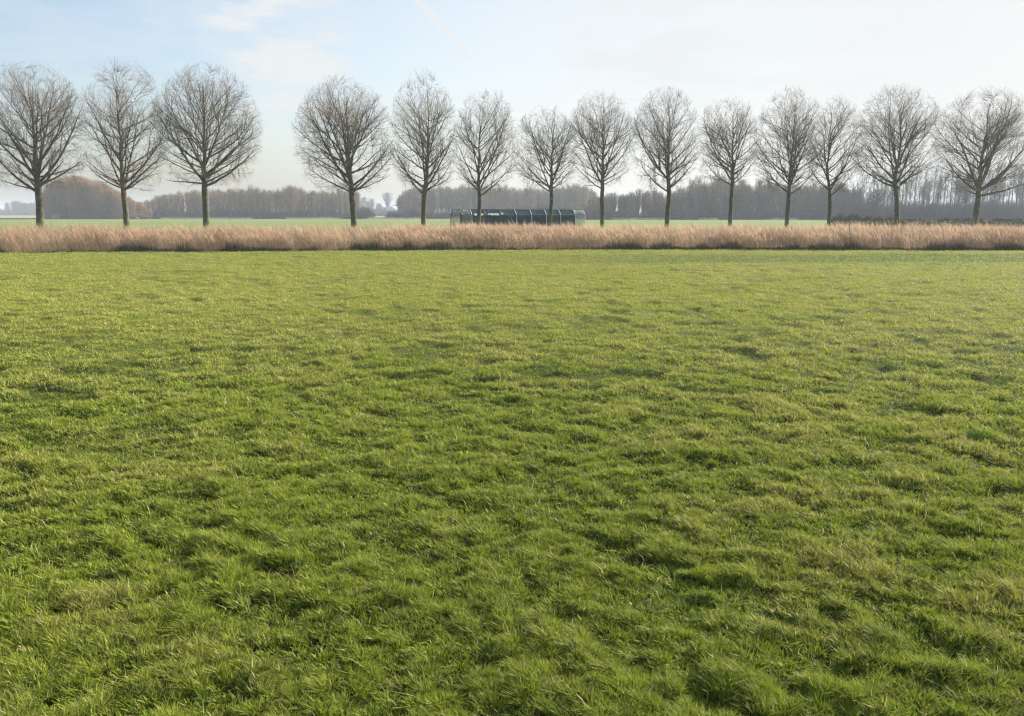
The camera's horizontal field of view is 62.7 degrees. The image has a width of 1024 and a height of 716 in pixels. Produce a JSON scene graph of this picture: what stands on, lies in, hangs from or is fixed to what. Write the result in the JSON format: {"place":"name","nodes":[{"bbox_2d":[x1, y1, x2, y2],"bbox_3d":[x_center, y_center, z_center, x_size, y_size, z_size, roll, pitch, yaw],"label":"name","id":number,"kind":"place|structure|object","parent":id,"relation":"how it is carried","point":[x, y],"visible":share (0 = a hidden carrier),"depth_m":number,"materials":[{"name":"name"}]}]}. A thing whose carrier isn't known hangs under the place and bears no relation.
{"place":"outdoors","nodes":[
{"label":"outdoors","id":0,"kind":"place"},
{"bbox_2d":[386,206,398,213],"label":"farm building","id":1,"kind":"structure","parent":0,"point":[391,208],"depth_m":460.34,"materials":[{"name":"metal"}]},
{"bbox_2d":[0,217,923,219],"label":"ditch grass","id":2,"kind":"structure","parent":0,"point":[637,218],"depth_m":276.44,"materials":[{"name":"green plant"}]},
{"bbox_2d":[0,214,1023,715],"bbox_3d":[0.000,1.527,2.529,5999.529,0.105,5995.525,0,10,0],"label":"ground","id":3,"kind":"structure","parent":0,"point":[406,350],"depth_m":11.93,"materials":[{"name":"green plant"}]},
{"bbox_2d":[0,61,92,229],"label":"bare tree","id":4,"kind":"object","parent":3,"relation":"on","point":[35,171],"visible":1,"depth_m":62.26,"materials":[{"name":"brown plant"}]},
{"bbox_2d":[42,174,152,218],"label":"thicket","id":5,"kind":"object","parent":3,"relation":"on","point":[86,198],"visible":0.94,"depth_m":275.15,"materials":[{"name":"grey plant"}]},
{"bbox_2d":[77,57,169,229],"bbox_3d":[-29.433,-15.993,64.149,6.816,13.726,6.593,0,10,0],"label":"bare tree","id":6,"kind":"object","parent":3,"relation":"on","point":[123,180],"visible":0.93,"depth_m":63.82,"materials":[{"name":"brown plant"}]},
{"bbox_2d":[0,193,405,215],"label":"distant tree line","id":7,"kind":"object","parent":3,"relation":"on","point":[18,208],"visible":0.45,"depth_m":730.54,"materials":[{"name":"grey plant"}]},
{"bbox_2d":[145,62,262,228],"bbox_3d":[-23.059,-15.719,63.847,8.376,13.288,8.401,0,10,0],"label":"bare tree","id":8,"kind":"object","parent":3,"relation":"on","point":[204,175],"visible":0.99,"depth_m":63.33,"materials":[{"name":"brown plant"}]},
{"bbox_2d":[290,73,396,230],"bbox_3d":[-12.874,-15.475,64.745,8.092,12.502,7.943,0,10,0],"label":"bare tree","id":9,"kind":"object","parent":3,"relation":"on","point":[346,152],"visible":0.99,"depth_m":63.87,"materials":[{"name":"brown plant"}]},
{"bbox_2d":[356,206,375,218],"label":"bush","id":10,"kind":"object","parent":3,"relation":"on","point":[365,213],"visible":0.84,"depth_m":280.40,"materials":[{"name":"grey plant"}]},
{"bbox_2d":[135,182,607,218],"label":"wood","id":11,"kind":"object","parent":3,"relation":"on","point":[254,204],"visible":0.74,"depth_m":298.43,"materials":[{"name":"grey plant"}]},
{"bbox_2d":[381,191,393,205],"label":"hazy tree","id":12,"kind":"object","parent":3,"relation":"on","point":[386,198],"visible":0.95,"depth_m":608.38,"materials":[{"name":"grey plant"}]},
{"bbox_2d":[384,211,404,217],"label":"bush","id":13,"kind":"object","parent":3,"relation":"on","point":[392,214],"visible":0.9,"depth_m":281.78,"materials":[{"name":"grey plant"}]},
{"bbox_2d":[397,207,420,218],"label":"bush","id":14,"kind":"object","parent":3,"relation":"on","point":[410,213],"visible":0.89,"depth_m":282.02,"materials":[{"name":"grey plant"}]},
{"bbox_2d":[389,69,458,225],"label":"bare tree","id":15,"kind":"object","parent":3,"relation":"on","point":[424,158],"visible":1,"depth_m":65.77,"materials":[{"name":"brown plant"}]},
{"bbox_2d":[450,89,522,225],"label":"bare tree","id":16,"kind":"object","parent":3,"relation":"on","point":[478,171],"visible":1,"depth_m":66.81,"materials":[{"name":"brown plant"}]},
{"bbox_2d":[0,218,1023,252],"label":"dry reeds","id":17,"kind":"object","parent":3,"relation":"on","point":[97,237],"visible":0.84,"depth_m":44.91,"materials":[{"name":"beige plant"}]},
{"bbox_2d":[0,240,1023,252],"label":"bank undergrowth","id":18,"kind":"object","parent":3,"relation":"on","point":[447,246],"visible":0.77,"depth_m":44.11,"materials":[{"name":"brown plant"}]},
{"bbox_2d":[16,225,1015,244],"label":"bank weeds","id":19,"kind":"object","parent":3,"relation":"on","point":[336,232],"visible":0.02,"depth_m":52.54,"materials":[{"name":"brown plant"}]},
{"bbox_2d":[450,209,584,230],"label":"netted tunnel","id":20,"kind":"structure","parent":3,"relation":"on","point":[520,216],"depth_m":86.04,"materials":[{"name":"fabric"}]},
{"bbox_2d":[512,106,579,227],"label":"bare tree","id":21,"kind":"object","parent":3,"relation":"on","point":[551,159],"visible":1,"depth_m":66.19,"materials":[{"name":"brown plant"}]},
{"bbox_2d":[566,92,634,229],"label":"bare tree","id":22,"kind":"object","parent":3,"relation":"on","point":[603,170],"visible":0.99,"depth_m":66.82,"materials":[{"name":"brown plant"}]},
{"bbox_2d":[629,86,700,228],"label":"bare tree","id":23,"kind":"object","parent":3,"relation":"on","point":[667,153],"visible":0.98,"depth_m":68.50,"materials":[{"name":"brown plant"}]},
{"bbox_2d":[695,97,763,226],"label":"bare tree","id":24,"kind":"object","parent":3,"relation":"on","point":[732,173],"visible":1,"depth_m":68.60,"materials":[{"name":"brown plant"}]},
{"bbox_2d":[750,85,826,228],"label":"bare tree","id":25,"kind":"object","parent":3,"relation":"on","point":[791,174],"visible":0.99,"depth_m":67.68,"materials":[{"name":"brown plant"}]},
{"bbox_2d":[585,171,1023,220],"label":"dense wood","id":26,"kind":"object","parent":3,"relation":"on","point":[697,199],"visible":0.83,"depth_m":250.77,"materials":[{"name":"grey plant"}]},
{"bbox_2d":[804,96,866,226],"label":"bare tree","id":27,"kind":"object","parent":3,"relation":"on","point":[827,169],"visible":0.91,"depth_m":69.13,"materials":[{"name":"brown plant"}]},
{"bbox_2d":[852,181,859,205],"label":"slender tree","id":28,"kind":"object","parent":3,"relation":"on","point":[857,192],"visible":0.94,"depth_m":227.22,"materials":[{"name":"grey plant"}]},
{"bbox_2d":[856,180,863,199],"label":"slender tree","id":29,"kind":"object","parent":3,"relation":"on","point":[860,190],"visible":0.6,"depth_m":248.13,"materials":[{"name":"grey plant"}]},
{"bbox_2d":[859,178,868,201],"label":"slender tree","id":30,"kind":"object","parent":3,"relation":"on","point":[864,187],"visible":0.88,"depth_m":240.20,"materials":[{"name":"grey plant"}]},
{"bbox_2d":[869,173,877,199],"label":"slender tree","id":31,"kind":"object","parent":3,"relation":"on","point":[874,183],"visible":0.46,"depth_m":240.64,"materials":[{"name":"grey plant"}]},
{"bbox_2d":[863,189,891,220],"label":"bushy tree","id":32,"kind":"object","parent":3,"relation":"on","point":[880,198],"visible":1,"depth_m":212.15,"materials":[{"name":"grey plant"}]},
{"bbox_2d":[881,168,887,219],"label":"slender tree","id":33,"kind":"object","parent":3,"relation":"on","point":[885,192],"visible":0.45,"depth_m":218.54,"materials":[{"name":"grey plant"}]},
{"bbox_2d":[883,176,890,218],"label":"slender tree","id":34,"kind":"object","parent":3,"relation":"on","point":[887,186],"visible":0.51,"depth_m":215.91,"materials":[{"name":"grey plant"}]},
{"bbox_2d":[887,178,892,207],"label":"slender tree","id":35,"kind":"object","parent":3,"relation":"on","point":[891,194],"visible":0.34,"depth_m":242.94,"materials":[{"name":"grey plant"}]},
{"bbox_2d":[849,84,942,231],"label":"bare tree","id":36,"kind":"object","parent":3,"relation":"on","point":[895,171],"visible":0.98,"depth_m":70.17,"materials":[{"name":"brown plant"}]},
{"bbox_2d":[897,168,905,197],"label":"slender tree","id":37,"kind":"object","parent":3,"relation":"on","point":[899,191],"visible":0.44,"depth_m":218.11,"materials":[{"name":"grey plant"}]},
{"bbox_2d":[900,173,908,219],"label":"slender tree","id":38,"kind":"object","parent":3,"relation":"on","point":[903,193],"visible":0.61,"depth_m":222.19,"materials":[{"name":"grey plant"}]},
{"bbox_2d":[904,166,912,202],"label":"slender tree","id":39,"kind":"object","parent":3,"relation":"on","point":[906,193],"visible":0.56,"depth_m":246.29,"materials":[{"name":"grey plant"}]},
{"bbox_2d":[909,163,914,201],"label":"slender tree","id":40,"kind":"object","parent":3,"relation":"on","point":[912,184],"visible":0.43,"depth_m":255.43,"materials":[{"name":"grey plant"}]},
{"bbox_2d":[912,164,918,204],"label":"slender tree","id":41,"kind":"object","parent":3,"relation":"on","point":[915,185],"visible":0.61,"depth_m":243.11,"materials":[{"name":"grey plant"}]},
{"bbox_2d":[916,165,925,200],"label":"slender tree","id":42,"kind":"object","parent":3,"relation":"on","point":[920,188],"visible":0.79,"depth_m":238.85,"materials":[{"name":"grey plant"}]},
{"bbox_2d":[825,214,1023,229],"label":"hedge","id":43,"kind":"object","parent":3,"relation":"on","point":[850,220],"visible":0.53,"depth_m":83.49,"materials":[{"name":"grey plant"}]},
{"bbox_2d":[920,171,931,210],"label":"slender tree","id":44,"kind":"object","parent":3,"relation":"on","point":[926,176],"visible":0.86,"depth_m":249.33,"materials":[{"name":"grey plant"}]},
{"bbox_2d":[925,167,935,203],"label":"slender tree","id":45,"kind":"object","parent":3,"relation":"on","point":[929,188],"visible":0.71,"depth_m":252.54,"materials":[{"name":"grey plant"}]},
{"bbox_2d":[931,166,938,205],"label":"slender tree","id":46,"kind":"object","parent":3,"relation":"on","point":[933,199],"visible":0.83,"depth_m":225.86,"materials":[{"name":"grey plant"}]},
{"bbox_2d":[934,176,943,220],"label":"slender tree","id":47,"kind":"object","parent":3,"relation":"on","point":[938,195],"visible":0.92,"depth_m":219.03,"materials":[{"name":"grey plant"}]},
{"bbox_2d":[937,168,948,201],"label":"slender tree","id":48,"kind":"object","parent":3,"relation":"on","point":[941,186],"visible":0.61,"depth_m":243.63,"materials":[{"name":"grey plant"}]},
{"bbox_2d":[942,170,946,200],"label":"slender tree","id":49,"kind":"object","parent":3,"relation":"on","point":[945,185],"visible":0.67,"depth_m":254.54,"materials":[{"name":"grey plant"}]},
{"bbox_2d":[944,172,951,204],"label":"slender tree","id":50,"kind":"object","parent":3,"relation":"on","point":[947,189],"visible":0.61,"depth_m":241.39,"materials":[{"name":"grey plant"}]},
{"bbox_2d":[948,166,955,207],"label":"slender tree","id":51,"kind":"object","parent":3,"relation":"on","point":[951,187],"visible":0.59,"depth_m":230.49,"materials":[{"name":"grey plant"}]},
{"bbox_2d":[951,169,960,218],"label":"slender tree","id":52,"kind":"object","parent":3,"relation":"on","point":[955,194],"visible":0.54,"depth_m":216.85,"materials":[{"name":"grey plant"}]},
{"bbox_2d":[956,168,961,217],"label":"slender tree","id":53,"kind":"object","parent":3,"relation":"on","point":[959,193],"visible":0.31,"depth_m":220.48,"materials":[{"name":"grey plant"}]},
{"bbox_2d":[954,177,975,220],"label":"bushy tree","id":54,"kind":"object","parent":3,"relation":"on","point":[965,194],"visible":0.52,"depth_m":213.98,"materials":[{"name":"grey plant"}]},
{"bbox_2d":[928,85,1023,232],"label":"bare tree","id":55,"kind":"object","parent":3,"relation":"on","point":[993,145],"visible":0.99,"depth_m":70.35,"materials":[{"name":"brown plant"}]},
{"bbox_2d":[965,428,994,441],"bbox_3d":[4.007,0.656,7.194,0.297,0.116,0.294,0,10,0],"label":"grass tussock","id":56,"kind":"object","parent":3,"relation":"on","point":[975,435],"depth_m":7.17,"materials":[{"name":"green plant"}]},
{"bbox_2d":[987,171,996,216],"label":"slender tree","id":57,"kind":"object","parent":3,"relation":"on","point":[991,187],"visible":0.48,"depth_m":226.22,"materials":[{"name":"grey plant"}]},
{"bbox_2d":[995,161,1005,201],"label":"slender tree","id":58,"kind":"object","parent":3,"relation":"on","point":[999,189],"visible":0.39,"depth_m":252.22,"materials":[{"name":"grey plant"}]},
{"bbox_2d":[1000,164,1007,205],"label":"slender tree","id":59,"kind":"object","parent":3,"relation":"on","point":[1003,195],"visible":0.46,"depth_m":230.01,"materials":[{"name":"grey plant"}]},
{"bbox_2d":[1007,167,1017,207],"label":"slender tree","id":60,"kind":"object","parent":3,"relation":"on","point":[1011,170],"visible":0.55,"depth_m":225.42,"materials":[{"name":"grey plant"}]},
{"bbox_2d":[1011,165,1017,204],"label":"slender tree","id":61,"kind":"object","parent":3,"relation":"on","point":[1013,182],"visible":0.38,"depth_m":249.60,"materials":[{"name":"grey plant"}]},
{"bbox_2d":[1013,166,1023,204],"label":"slender tree","id":62,"kind":"object","parent":3,"relation":"on","point":[1017,188],"visible":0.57,"depth_m":239.13,"materials":[{"name":"grey plant"}]},
{"bbox_2d":[1015,164,1022,203],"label":"slender tree","id":63,"kind":"object","parent":3,"relation":"on","point":[1020,181],"visible":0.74,"depth_m":228.50,"materials":[{"name":"grey plant"}]},
{"bbox_2d":[1019,173,1023,212],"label":"slender tree","id":64,"kind":"object","parent":3,"relation":"on","point":[1022,192],"visible":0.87,"depth_m":226.77,"materials":[{"name":"grey plant"}]},
{"bbox_2d":[0,0,1023,213],"label":"sky","id":65,"kind":"structure","parent":0,"point":[548,54],"materials":[{"name":"white"}]}
]}

